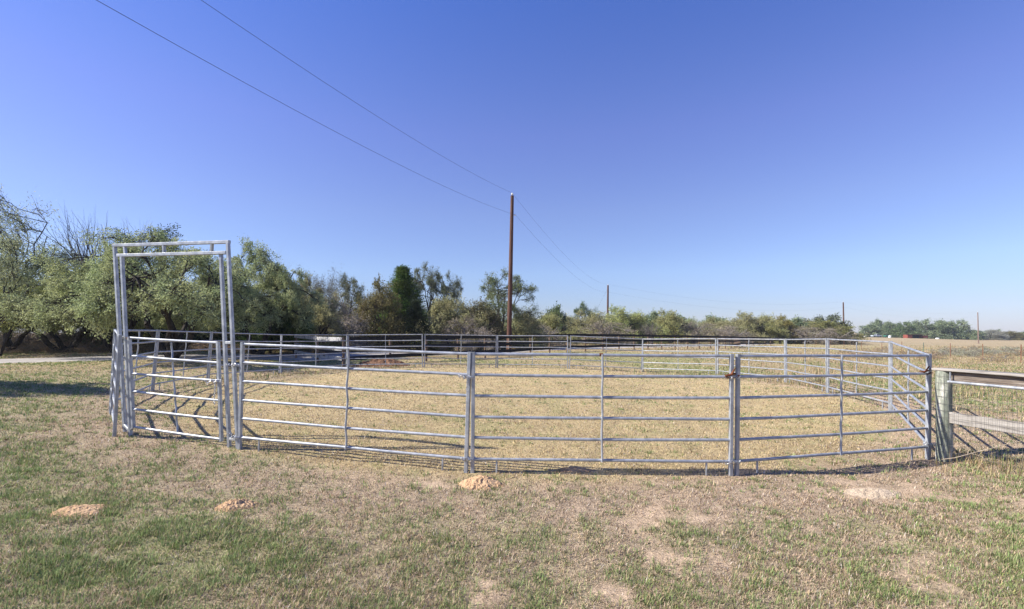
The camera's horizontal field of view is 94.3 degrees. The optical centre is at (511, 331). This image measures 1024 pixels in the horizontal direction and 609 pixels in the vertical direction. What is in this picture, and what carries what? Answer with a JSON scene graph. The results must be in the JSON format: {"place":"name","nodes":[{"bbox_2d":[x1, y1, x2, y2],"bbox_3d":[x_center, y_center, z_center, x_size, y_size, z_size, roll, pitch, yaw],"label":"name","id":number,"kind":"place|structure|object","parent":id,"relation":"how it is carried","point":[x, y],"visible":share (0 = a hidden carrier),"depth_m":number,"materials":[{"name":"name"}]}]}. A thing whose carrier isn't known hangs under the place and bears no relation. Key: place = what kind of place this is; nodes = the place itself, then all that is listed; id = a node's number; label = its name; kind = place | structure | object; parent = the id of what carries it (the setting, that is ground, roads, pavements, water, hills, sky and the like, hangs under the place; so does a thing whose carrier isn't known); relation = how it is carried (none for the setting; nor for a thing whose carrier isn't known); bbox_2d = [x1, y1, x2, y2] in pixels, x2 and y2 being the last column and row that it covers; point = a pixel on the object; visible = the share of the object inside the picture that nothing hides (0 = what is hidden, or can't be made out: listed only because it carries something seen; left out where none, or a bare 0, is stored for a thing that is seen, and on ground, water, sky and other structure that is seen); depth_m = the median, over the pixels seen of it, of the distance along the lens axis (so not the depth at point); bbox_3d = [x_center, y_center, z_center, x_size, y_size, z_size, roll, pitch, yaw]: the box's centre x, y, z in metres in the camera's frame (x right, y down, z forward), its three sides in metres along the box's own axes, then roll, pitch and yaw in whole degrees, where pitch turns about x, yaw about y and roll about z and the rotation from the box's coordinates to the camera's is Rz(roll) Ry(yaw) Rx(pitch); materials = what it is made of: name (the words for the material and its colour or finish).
{"place":"outdoors","nodes":[
{"label":"outdoors","id":0,"kind":"place"},
{"bbox_2d":[0,343,789,362],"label":"road","id":1,"kind":"structure","parent":0,"point":[108,358],"depth_m":26.56,"materials":[{"name":"grey asphalt"}]},
{"bbox_2d":[0,333,1023,608],"bbox_3d":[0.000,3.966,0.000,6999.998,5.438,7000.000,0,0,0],"label":"ground","id":2,"kind":"structure","parent":0,"point":[658,553],"depth_m":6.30,"materials":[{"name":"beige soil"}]},
{"bbox_2d":[0,328,50,345],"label":"bush","id":3,"kind":"object","parent":2,"relation":"on","point":[29,334],"visible":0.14,"depth_m":36.02,"materials":[{"name":"green plant"}]},
{"bbox_2d":[0,331,69,349],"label":"bush","id":4,"kind":"object","parent":2,"relation":"on","point":[1,343],"visible":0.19,"depth_m":35.02,"materials":[{"name":"green plant"}]},
{"bbox_2d":[0,266,81,351],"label":"mesquite tree","id":5,"kind":"object","parent":2,"relation":"on","point":[17,343],"depth_m":32.60,"materials":[{"name":"green plant"}]},
{"bbox_2d":[0,183,83,355],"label":"mesquite tree","id":6,"kind":"object","parent":2,"relation":"on","point":[11,265],"visible":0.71,"depth_m":26.78,"materials":[{"name":"green plant"}]},
{"bbox_2d":[24,331,96,349],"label":"bush","id":7,"kind":"object","parent":2,"relation":"on","point":[58,336],"visible":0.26,"depth_m":33.76,"materials":[{"name":"green plant"}]},
{"bbox_2d":[45,328,109,349],"bbox_3d":[-31.014,0.501,35.283,5.191,2.025,5.717,0,0,-16],"label":"bush","id":8,"kind":"object","parent":2,"relation":"on","point":[68,341],"visible":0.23,"depth_m":34.34,"materials":[{"name":"green plant"}]},
{"bbox_2d":[47,504,111,517],"bbox_3d":[-4.336,1.782,4.740,0.759,0.102,0.460,0,0,-9],"label":"soil heap","id":9,"kind":"object","parent":2,"relation":"on","point":[87,509],"visible":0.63,"depth_m":4.68,"materials":[{"name":"beige soil"}]},
{"bbox_2d":[0,265,167,351],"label":"mesquite tree","id":10,"kind":"object","parent":2,"relation":"on","point":[77,339],"visible":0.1,"depth_m":30.64,"materials":[{"name":"green plant"}]},
{"bbox_2d":[38,203,151,271],"bbox_3d":[-31.206,-4.248,36.620,8.105,11.757,6.822,0,0,1],"label":"bare tree","id":11,"kind":"object","parent":2,"relation":"on","point":[77,244],"visible":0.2,"depth_m":35.34,"materials":[{"name":"grey plant"}]},
{"bbox_2d":[54,324,147,347],"bbox_3d":[-31.005,-1.096,36.456,6.987,5.384,6.899,0,0,-21],"label":"bush","id":12,"kind":"object","parent":2,"relation":"on","point":[95,341],"visible":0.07,"depth_m":34.69,"materials":[{"name":"green plant"}]},
{"bbox_2d":[26,243,187,352],"bbox_3d":[-23.761,-2.058,29.584,8.199,7.146,7.972,0,0,15],"label":"mesquite tree","id":13,"kind":"object","parent":2,"relation":"on","point":[130,327],"visible":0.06,"depth_m":28.45,"materials":[{"name":"green plant"}]},
{"bbox_2d":[109,329,121,436],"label":"corral panel","id":14,"kind":"object","parent":2,"relation":"on","point":[113,398],"visible":0.98,"depth_m":7.62,"materials":[{"name":"metal"}]},
{"bbox_2d":[99,227,148,335],"bbox_3d":[-29.629,-3.360,36.806,7.320,9.660,5.007,0,0,43],"label":"cedar tree","id":15,"kind":"object","parent":2,"relation":"on","point":[130,241],"depth_m":36.76,"materials":[{"name":"green plant"}]},
{"bbox_2d":[113,329,158,403],"bbox_3d":[-8.665,0.765,10.978,0.074,1.650,3.600,5,-2,-27],"label":"corral panel","id":16,"kind":"object","parent":2,"relation":"on","point":[153,363],"visible":0.6,"depth_m":11.40,"materials":[{"name":"metal"}]},
{"bbox_2d":[0,223,284,358],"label":"mesquite tree","id":17,"kind":"object","parent":2,"relation":"on","point":[94,285],"visible":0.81,"depth_m":22.60,"materials":[{"name":"green plant"}]},
{"bbox_2d":[0,340,345,354],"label":"undergrowth","id":18,"kind":"object","parent":2,"relation":"on","point":[87,347],"visible":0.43,"depth_m":30.63,"materials":[{"name":"green plant"}]},
{"bbox_2d":[130,222,217,345],"bbox_3d":[-26.801,-3.534,36.111,8.622,9.970,5.897,0,0,19],"label":"cedar tree","id":19,"kind":"object","parent":2,"relation":"on","point":[172,234],"visible":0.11,"depth_m":36.05,"materials":[{"name":"green plant"}]},
{"bbox_2d":[112,240,237,448],"bbox_3d":[-5.409,0.197,7.565,2.539,3.311,0.177,0,0,15],"label":"gate frame","id":20,"kind":"object","parent":2,"relation":"on","point":[126,419],"visible":0.85,"depth_m":7.46,"materials":[{"name":"metal"}]},
{"bbox_2d":[126,337,223,441],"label":"walk gate","id":21,"kind":"structure","parent":20,"relation":"attached to","point":[132,391],"depth_m":7.57,"materials":[{"name":"metal"}]},
{"bbox_2d":[153,330,211,390],"bbox_3d":[-9.889,0.793,14.377,0.076,1.650,3.602,5,-2,-13],"label":"corral panel","id":22,"kind":"object","parent":2,"relation":"on","point":[207,366],"visible":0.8,"depth_m":14.35,"materials":[{"name":"metal"}]},
{"bbox_2d":[132,308,238,347],"bbox_3d":[-26.948,-1.058,38.800,7.330,5.138,7.075,0,0,-42],"label":"bush","id":23,"kind":"object","parent":2,"relation":"on","point":[143,336],"visible":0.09,"depth_m":36.31,"materials":[{"name":"green plant"}]},
{"bbox_2d":[159,312,258,347],"bbox_3d":[-24.511,-1.101,40.114,9.470,5.245,9.140,0,0,-26],"label":"bush","id":24,"kind":"object","parent":2,"relation":"on","point":[220,335],"visible":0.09,"depth_m":38.11,"materials":[{"name":"green plant"}]},
{"bbox_2d":[214,498,260,511],"bbox_3d":[-2.929,1.825,5.040,0.506,0.117,0.299,0,0,-17],"label":"soil heap","id":25,"kind":"object","parent":2,"relation":"on","point":[236,504],"visible":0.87,"depth_m":4.99,"materials":[{"name":"beige soil"}]},
{"bbox_2d":[208,332,282,378],"bbox_3d":[-9.940,0.872,17.925,0.076,1.650,3.594,4,-1,11],"label":"corral panel","id":26,"kind":"object","parent":2,"relation":"on","point":[248,348],"visible":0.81,"depth_m":17.97,"materials":[{"name":"metal"}]},
{"bbox_2d":[184,235,327,353],"bbox_3d":[-15.539,-2.145,29.640,7.857,7.586,7.640,0,0,-14],"label":"mesquite tree","id":27,"kind":"object","parent":2,"relation":"on","point":[277,280],"visible":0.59,"depth_m":28.80,"materials":[{"name":"green plant"}]},
{"bbox_2d":[235,301,302,353],"bbox_3d":[-15.668,-0.353,30.629,4.203,3.662,3.751,0,0,-27],"label":"cedar tree","id":28,"kind":"object","parent":2,"relation":"on","point":[275,329],"visible":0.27,"depth_m":29.96,"materials":[{"name":"green plant"}]},
{"bbox_2d":[270,300,322,351],"bbox_3d":[-13.991,-0.502,30.989,3.519,4.116,3.944,0,0,22],"label":"cedar tree","id":29,"kind":"object","parent":2,"relation":"on","point":[290,330],"visible":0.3,"depth_m":30.44,"materials":[{"name":"green plant"}]},
{"bbox_2d":[279,273,346,333],"bbox_3d":[-16.037,-1.505,35.617,6.361,6.034,6.185,0,0,29],"label":"mesquite tree","id":30,"kind":"object","parent":2,"relation":"on","point":[307,283],"visible":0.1,"depth_m":35.73,"materials":[{"name":"green plant"}]},
{"bbox_2d":[280,334,347,372],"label":"corral panel","id":31,"kind":"object","parent":2,"relation":"on","point":[346,340],"visible":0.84,"depth_m":21.00,"materials":[{"name":"metal"}]},
{"bbox_2d":[294,335,344,366],"bbox_3d":[-10.738,0.979,26.212,0.168,1.655,6.488,0,0,-44],"label":"board fence","id":32,"kind":"object","parent":2,"relation":"on","point":[317,355],"visible":0.65,"depth_m":25.71,"materials":[{"name":"grey metal"}]},
{"bbox_2d":[295,263,350,308],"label":"tree","id":33,"kind":"object","parent":2,"relation":"on","point":[330,289],"visible":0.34,"depth_m":45.23,"materials":[{"name":"green plant"}]},
{"bbox_2d":[299,302,356,351],"bbox_3d":[-13.703,-0.374,33.770,5.036,3.935,4.861,0,0,-16],"label":"bush","id":34,"kind":"object","parent":2,"relation":"on","point":[324,319],"visible":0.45,"depth_m":33.59,"materials":[{"name":"green plant"}]},
{"bbox_2d":[313,295,375,350],"bbox_3d":[-13.493,-0.550,35.645,6.415,5.008,7.065,0,0,-5],"label":"scrub bush","id":35,"kind":"object","parent":2,"relation":"on","point":[348,322],"visible":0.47,"depth_m":35.80,"materials":[{"name":"green plant"}]},
{"bbox_2d":[333,272,365,341],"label":"tree","id":36,"kind":"object","parent":2,"relation":"on","point":[353,283],"visible":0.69,"depth_m":47.80,"materials":[{"name":"green plant"}]},
{"bbox_2d":[237,342,470,472],"bbox_3d":[-2.368,1.041,6.838,3.671,1.650,0.074,2,0,13],"label":"corral panel","id":37,"kind":"object","parent":2,"relation":"on","point":[242,381],"visible":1,"depth_m":6.81,"materials":[{"name":"metal"}]},
{"bbox_2d":[336,280,390,321],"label":"tree","id":38,"kind":"object","parent":2,"relation":"on","point":[349,305],"visible":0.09,"depth_m":50.06,"materials":[{"name":"green plant"}]},
{"bbox_2d":[343,274,417,349],"bbox_3d":[-10.905,-1.521,40.297,6.418,6.732,6.195,0,0,-6],"label":"bush","id":39,"kind":"object","parent":2,"relation":"on","point":[391,323],"visible":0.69,"depth_m":39.11,"materials":[{"name":"green plant"}]},
{"bbox_2d":[352,359,409,366],"bbox_3d":[-6.674,1.630,24.200,3.450,0.580,1.725,0,0,0],"label":"soil heap","id":40,"kind":"object","parent":2,"relation":"on","point":[381,361],"visible":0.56,"depth_m":23.86,"materials":[{"name":"brown soil"}]},
{"bbox_2d":[348,334,422,367],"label":"corral panel","id":41,"kind":"object","parent":2,"relation":"on","point":[385,346],"visible":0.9,"depth_m":22.94,"materials":[{"name":"metal"}]},
{"bbox_2d":[369,264,448,342],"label":"cedar tree","id":42,"kind":"object","parent":2,"relation":"on","point":[403,280],"visible":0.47,"depth_m":43.51,"materials":[{"name":"green plant"}]},
{"bbox_2d":[388,298,436,349],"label":"cedar tree","id":43,"kind":"object","parent":2,"relation":"on","point":[414,316],"visible":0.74,"depth_m":39.63,"materials":[{"name":"green plant"}]},
{"bbox_2d":[395,261,462,322],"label":"tree","id":44,"kind":"object","parent":2,"relation":"on","point":[430,281],"visible":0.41,"depth_m":51.41,"materials":[{"name":"green plant"}]},
{"bbox_2d":[425,269,464,314],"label":"tree","id":45,"kind":"object","parent":2,"relation":"on","point":[444,288],"visible":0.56,"depth_m":53.45,"materials":[{"name":"green plant"}]},
{"bbox_2d":[413,291,491,350],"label":"bush","id":46,"kind":"object","parent":2,"relation":"on","point":[444,306],"visible":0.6,"depth_m":41.36,"materials":[{"name":"green plant"}]},
{"bbox_2d":[424,334,496,367],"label":"corral panel","id":47,"kind":"object","parent":2,"relation":"on","point":[463,346],"visible":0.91,"depth_m":23.38,"materials":[{"name":"metal"}]},
{"bbox_2d":[434,311,498,350],"bbox_3d":[-3.889,0.134,39.625,5.702,3.898,6.280,0,0,-14],"label":"scrub bush","id":48,"kind":"object","parent":2,"relation":"on","point":[479,332],"visible":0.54,"depth_m":39.85,"materials":[{"name":"green plant"}]},
{"bbox_2d":[443,296,516,349],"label":"bush","id":49,"kind":"object","parent":2,"relation":"on","point":[495,321],"visible":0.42,"depth_m":42.17,"materials":[{"name":"green plant"}]},
{"bbox_2d":[457,475,504,490],"bbox_3d":[-0.390,1.879,5.980,0.621,0.144,0.483,0,0,0],"label":"soil heap","id":50,"kind":"object","parent":2,"relation":"on","point":[482,481],"visible":0.89,"depth_m":5.90,"materials":[{"name":"beige soil"}]},
{"bbox_2d":[506,193,515,352],"bbox_3d":[-0.081,-4.197,35.000,0.699,12.089,0.378,0,0,0],"label":"utility pole","id":51,"kind":"object","parent":2,"relation":"on","point":[509,308],"visible":0.96,"depth_m":34.88,"materials":[{"name":"wood"}]},
{"bbox_2d":[97,0,502,210],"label":"power line","id":52,"kind":"object","parent":51,"relation":"attached to","point":[257,89],"visible":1,"depth_m":12.37,"materials":[{"name":"black metal"}]},
{"bbox_2d":[201,0,506,190],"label":"power line","id":53,"kind":"object","parent":51,"relation":"attached to","point":[324,82],"visible":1,"depth_m":14.79,"materials":[{"name":"black metal"}]},
{"bbox_2d":[478,266,545,342],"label":"tree","id":54,"kind":"object","parent":2,"relation":"on","point":[517,287],"visible":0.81,"depth_m":45.26,"materials":[{"name":"green plant"}]},
{"bbox_2d":[491,307,548,348],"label":"bush","id":55,"kind":"object","parent":2,"relation":"on","point":[526,326],"visible":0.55,"depth_m":45.79,"materials":[{"name":"green plant"}]},
{"bbox_2d":[497,335,567,368],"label":"corral panel","id":56,"kind":"object","parent":2,"relation":"on","point":[532,341],"visible":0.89,"depth_m":23.47,"materials":[{"name":"metal"}]},
{"bbox_2d":[515,323,572,346],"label":"scrub bush","id":57,"kind":"object","parent":2,"relation":"on","point":[545,330],"visible":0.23,"depth_m":54.48,"materials":[{"name":"green plant"}]},
{"bbox_2d":[545,301,569,342],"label":"oak tree","id":58,"kind":"object","parent":2,"relation":"on","point":[561,315],"visible":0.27,"depth_m":79.30,"materials":[{"name":"green plant"}]},
{"bbox_2d":[347,334,770,366],"bbox_3d":[19.174,1.329,52.888,3.739,2.342,79.730,0,0,41],"label":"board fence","id":59,"kind":"object","parent":2,"relation":"on","point":[603,340],"visible":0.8,"depth_m":34.66,"materials":[{"name":"grey metal"}]},
{"bbox_2d":[538,310,594,345],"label":"bush","id":60,"kind":"object","parent":2,"relation":"on","point":[551,322],"visible":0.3,"depth_m":60.48,"materials":[{"name":"green plant"}]},
{"bbox_2d":[546,466,594,471],"bbox_3d":[0.808,1.923,6.620,0.782,0.090,0.207,0,0,-7],"label":"soil heap","id":61,"kind":"object","parent":2,"relation":"on","point":[573,469],"visible":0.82,"depth_m":6.58,"materials":[{"name":"grey soil"}]},
{"bbox_2d":[570,300,599,327],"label":"tree","id":62,"kind":"object","parent":2,"relation":"on","point":[583,309],"visible":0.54,"depth_m":85.03,"materials":[{"name":"green plant"}]},
{"bbox_2d":[163,342,1023,479],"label":"tall grass","id":63,"kind":"structure","parent":2,"relation":"on","point":[872,379],"depth_m":18.52,"materials":[{"name":"plant"}]},
{"bbox_2d":[563,308,627,344],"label":"bush","id":64,"kind":"object","parent":2,"relation":"on","point":[592,319],"visible":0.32,"depth_m":77.46,"materials":[{"name":"green plant"}]},
{"bbox_2d":[471,352,733,475],"bbox_3d":[1.216,1.113,6.423,3.541,1.650,0.074,0,0,0],"label":"corral panel","id":65,"kind":"object","parent":2,"relation":"on","point":[730,397],"visible":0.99,"depth_m":6.42,"materials":[{"name":"metal"}]},
{"bbox_2d":[569,335,641,371],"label":"corral panel","id":66,"kind":"object","parent":2,"relation":"on","point":[606,343],"visible":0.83,"depth_m":23.18,"materials":[{"name":"metal"}]},
{"bbox_2d":[573,318,639,344],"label":"scrub bush","id":67,"kind":"object","parent":2,"relation":"on","point":[605,328],"visible":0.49,"depth_m":72.42,"materials":[{"name":"green plant"}]},
{"bbox_2d":[598,304,643,343],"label":"bush","id":68,"kind":"object","parent":2,"relation":"on","point":[619,318],"visible":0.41,"depth_m":80.84,"materials":[{"name":"green plant"}]},
{"bbox_2d":[617,310,670,343],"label":"bush","id":69,"kind":"object","parent":2,"relation":"on","point":[639,319],"visible":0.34,"depth_m":82.19,"materials":[{"name":"green plant"}]},
{"bbox_2d":[641,325,659,344],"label":"bare tree","id":70,"kind":"object","parent":2,"relation":"on","point":[650,333],"visible":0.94,"depth_m":78.30,"materials":[{"name":"grey plant"}]},
{"bbox_2d":[644,309,664,338],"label":"oak tree","id":71,"kind":"object","parent":2,"relation":"on","point":[652,317],"visible":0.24,"depth_m":99.35,"materials":[{"name":"green plant"}]},
{"bbox_2d":[645,308,693,342],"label":"bush","id":72,"kind":"object","parent":2,"relation":"on","point":[671,318],"visible":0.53,"depth_m":94.53,"materials":[{"name":"green plant"}]},
{"bbox_2d":[642,338,716,374],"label":"corral panel","id":73,"kind":"object","parent":2,"relation":"on","point":[643,362],"visible":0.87,"depth_m":22.01,"materials":[{"name":"metal"}]},
{"bbox_2d":[685,316,711,339],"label":"bush","id":74,"kind":"object","parent":2,"relation":"on","point":[690,320],"visible":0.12,"depth_m":108.02,"materials":[{"name":"green plant"}]},
{"bbox_2d":[671,321,731,343],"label":"scrub bush","id":75,"kind":"object","parent":2,"relation":"on","point":[697,331],"visible":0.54,"depth_m":94.24,"materials":[{"name":"green plant"}]},
{"bbox_2d":[696,318,754,343],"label":"bush","id":76,"kind":"object","parent":2,"relation":"on","point":[718,324],"visible":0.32,"depth_m":102.87,"materials":[{"name":"green plant"}]},
{"bbox_2d":[702,323,758,343],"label":"scrub bush","id":77,"kind":"object","parent":2,"relation":"on","point":[729,333],"visible":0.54,"depth_m":96.90,"materials":[{"name":"green plant"}]},
{"bbox_2d":[730,310,772,342],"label":"bush","id":78,"kind":"object","parent":2,"relation":"on","point":[749,322],"visible":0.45,"depth_m":106.10,"materials":[{"name":"green plant"}]},
{"bbox_2d":[717,338,785,381],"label":"corral panel","id":79,"kind":"object","parent":2,"relation":"on","point":[718,351],"visible":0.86,"depth_m":19.39,"materials":[{"name":"metal"}]},
{"bbox_2d":[745,311,791,343],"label":"bush","id":80,"kind":"object","parent":2,"relation":"on","point":[771,325],"visible":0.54,"depth_m":106.78,"materials":[{"name":"green plant"}]},
{"bbox_2d":[771,313,804,343],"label":"bush","id":81,"kind":"object","parent":2,"relation":"on","point":[788,323],"visible":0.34,"depth_m":110.02,"materials":[{"name":"green plant"}]},
{"bbox_2d":[786,314,810,328],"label":"oak tree","id":82,"kind":"object","parent":2,"relation":"on","point":[797,321],"visible":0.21,"depth_m":123.48,"materials":[{"name":"green plant"}]},
{"bbox_2d":[785,338,826,392],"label":"corral panel","id":83,"kind":"object","parent":2,"relation":"on","point":[805,348],"visible":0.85,"depth_m":15.91,"materials":[{"name":"metal"}]},
{"bbox_2d":[776,325,838,344],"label":"scrub bush","id":84,"kind":"object","parent":2,"relation":"on","point":[802,332],"visible":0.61,"depth_m":106.25,"materials":[{"name":"green plant"}]},
{"bbox_2d":[787,317,869,343],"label":"bush","id":85,"kind":"object","parent":2,"relation":"on","point":[828,323],"visible":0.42,"depth_m":111.18,"materials":[{"name":"green plant"}]},
{"bbox_2d":[734,354,930,475],"bbox_3d":[4.788,1.149,6.926,3.656,1.650,0.074,1,0,-16],"label":"corral panel","id":86,"kind":"object","parent":2,"relation":"on","point":[841,414],"visible":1,"depth_m":6.89,"materials":[{"name":"metal"}]},
{"bbox_2d":[803,312,871,343],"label":"oak tree","id":87,"kind":"object","parent":2,"relation":"on","point":[834,318],"visible":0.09,"depth_m":123.26,"materials":[{"name":"green plant"}]},
{"bbox_2d":[807,325,867,344],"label":"scrub bush","id":88,"kind":"object","parent":2,"relation":"on","point":[831,330],"visible":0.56,"depth_m":107.97,"materials":[{"name":"green plant"}]},
{"bbox_2d":[827,338,889,410],"bbox_3d":[9.146,1.030,12.632,0.074,1.650,3.098,0,0,11],"label":"corral panel","id":89,"kind":"object","parent":2,"relation":"on","point":[856,361],"visible":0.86,"depth_m":12.40,"materials":[{"name":"metal"}]},
{"bbox_2d":[838,487,902,498],"bbox_3d":[4.440,1.970,5.850,0.920,0.080,0.460,0,0,0],"label":"soil heap","id":90,"kind":"object","parent":2,"relation":"on","point":[874,493],"visible":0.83,"depth_m":5.77,"materials":[{"name":"beige soil"}]},
{"bbox_2d":[856,323,892,336],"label":"oak tree","id":91,"kind":"object","parent":2,"relation":"on","point":[873,329],"visible":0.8,"depth_m":288.53,"materials":[{"name":"green plant"}]},
{"bbox_2d":[881,320,924,337],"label":"oak tree","id":92,"kind":"object","parent":2,"relation":"on","point":[909,329],"visible":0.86,"depth_m":282.96,"materials":[{"name":"green plant"}]},
{"bbox_2d":[890,341,931,456],"bbox_3d":[7.697,1.107,9.248,0.074,1.650,4.269,0,2,32],"label":"corral panel","id":93,"kind":"object","parent":2,"relation":"on","point":[892,406],"visible":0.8,"depth_m":9.22,"materials":[{"name":"metal"}]},
{"bbox_2d":[899,318,947,338],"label":"oak tree","id":94,"kind":"object","parent":2,"relation":"on","point":[926,327],"visible":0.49,"depth_m":285.45,"materials":[{"name":"green plant"}]},
{"bbox_2d":[833,342,1021,362],"bbox_3d":[47.453,1.802,62.246,0.460,2.037,70.815,0,0,22],"label":"wire fence","id":95,"kind":"object","parent":2,"relation":"on","point":[964,345],"visible":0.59,"depth_m":38.01,"materials":[{"name":"grey metal"}]},
{"bbox_2d":[838,345,1023,361],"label":"dry weeds","id":96,"kind":"object","parent":2,"relation":"on","point":[935,354],"visible":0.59,"depth_m":43.51,"materials":[{"name":"beige plant"}]},
{"bbox_2d":[925,318,958,338],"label":"oak tree","id":97,"kind":"object","parent":2,"relation":"on","point":[940,325],"visible":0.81,"depth_m":280.78,"materials":[{"name":"green plant"}]},
{"bbox_2d":[934,319,988,339],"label":"oak tree","id":98,"kind":"object","parent":2,"relation":"on","point":[961,329],"visible":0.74,"depth_m":280.71,"materials":[{"name":"green plant"}]},
{"bbox_2d":[927,345,1022,356],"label":"silvery weeds","id":99,"kind":"object","parent":2,"relation":"on","point":[963,352],"visible":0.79,"depth_m":48.18,"materials":[{"name":"beige plant"}]},
{"bbox_2d":[931,368,1023,468],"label":"wooden fence","id":100,"kind":"object","parent":2,"relation":"on","point":[946,416],"visible":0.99,"depth_m":6.99,"materials":[{"name":"wood"}]},
{"bbox_2d":[982,329,1010,339],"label":"bush","id":101,"kind":"object","parent":2,"relation":"on","point":[997,335],"visible":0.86,"depth_m":296.56,"materials":[{"name":"green plant"}]},
{"bbox_2d":[987,331,1023,339],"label":"oak tree","id":102,"kind":"object","parent":2,"relation":"on","point":[1012,334],"visible":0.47,"depth_m":301.27,"materials":[{"name":"green plant"}]},
{"bbox_2d":[0,0,1023,332],"label":"sky","id":103,"kind":"structure","parent":0,"point":[809,155],"materials":[{"name":"blue"}]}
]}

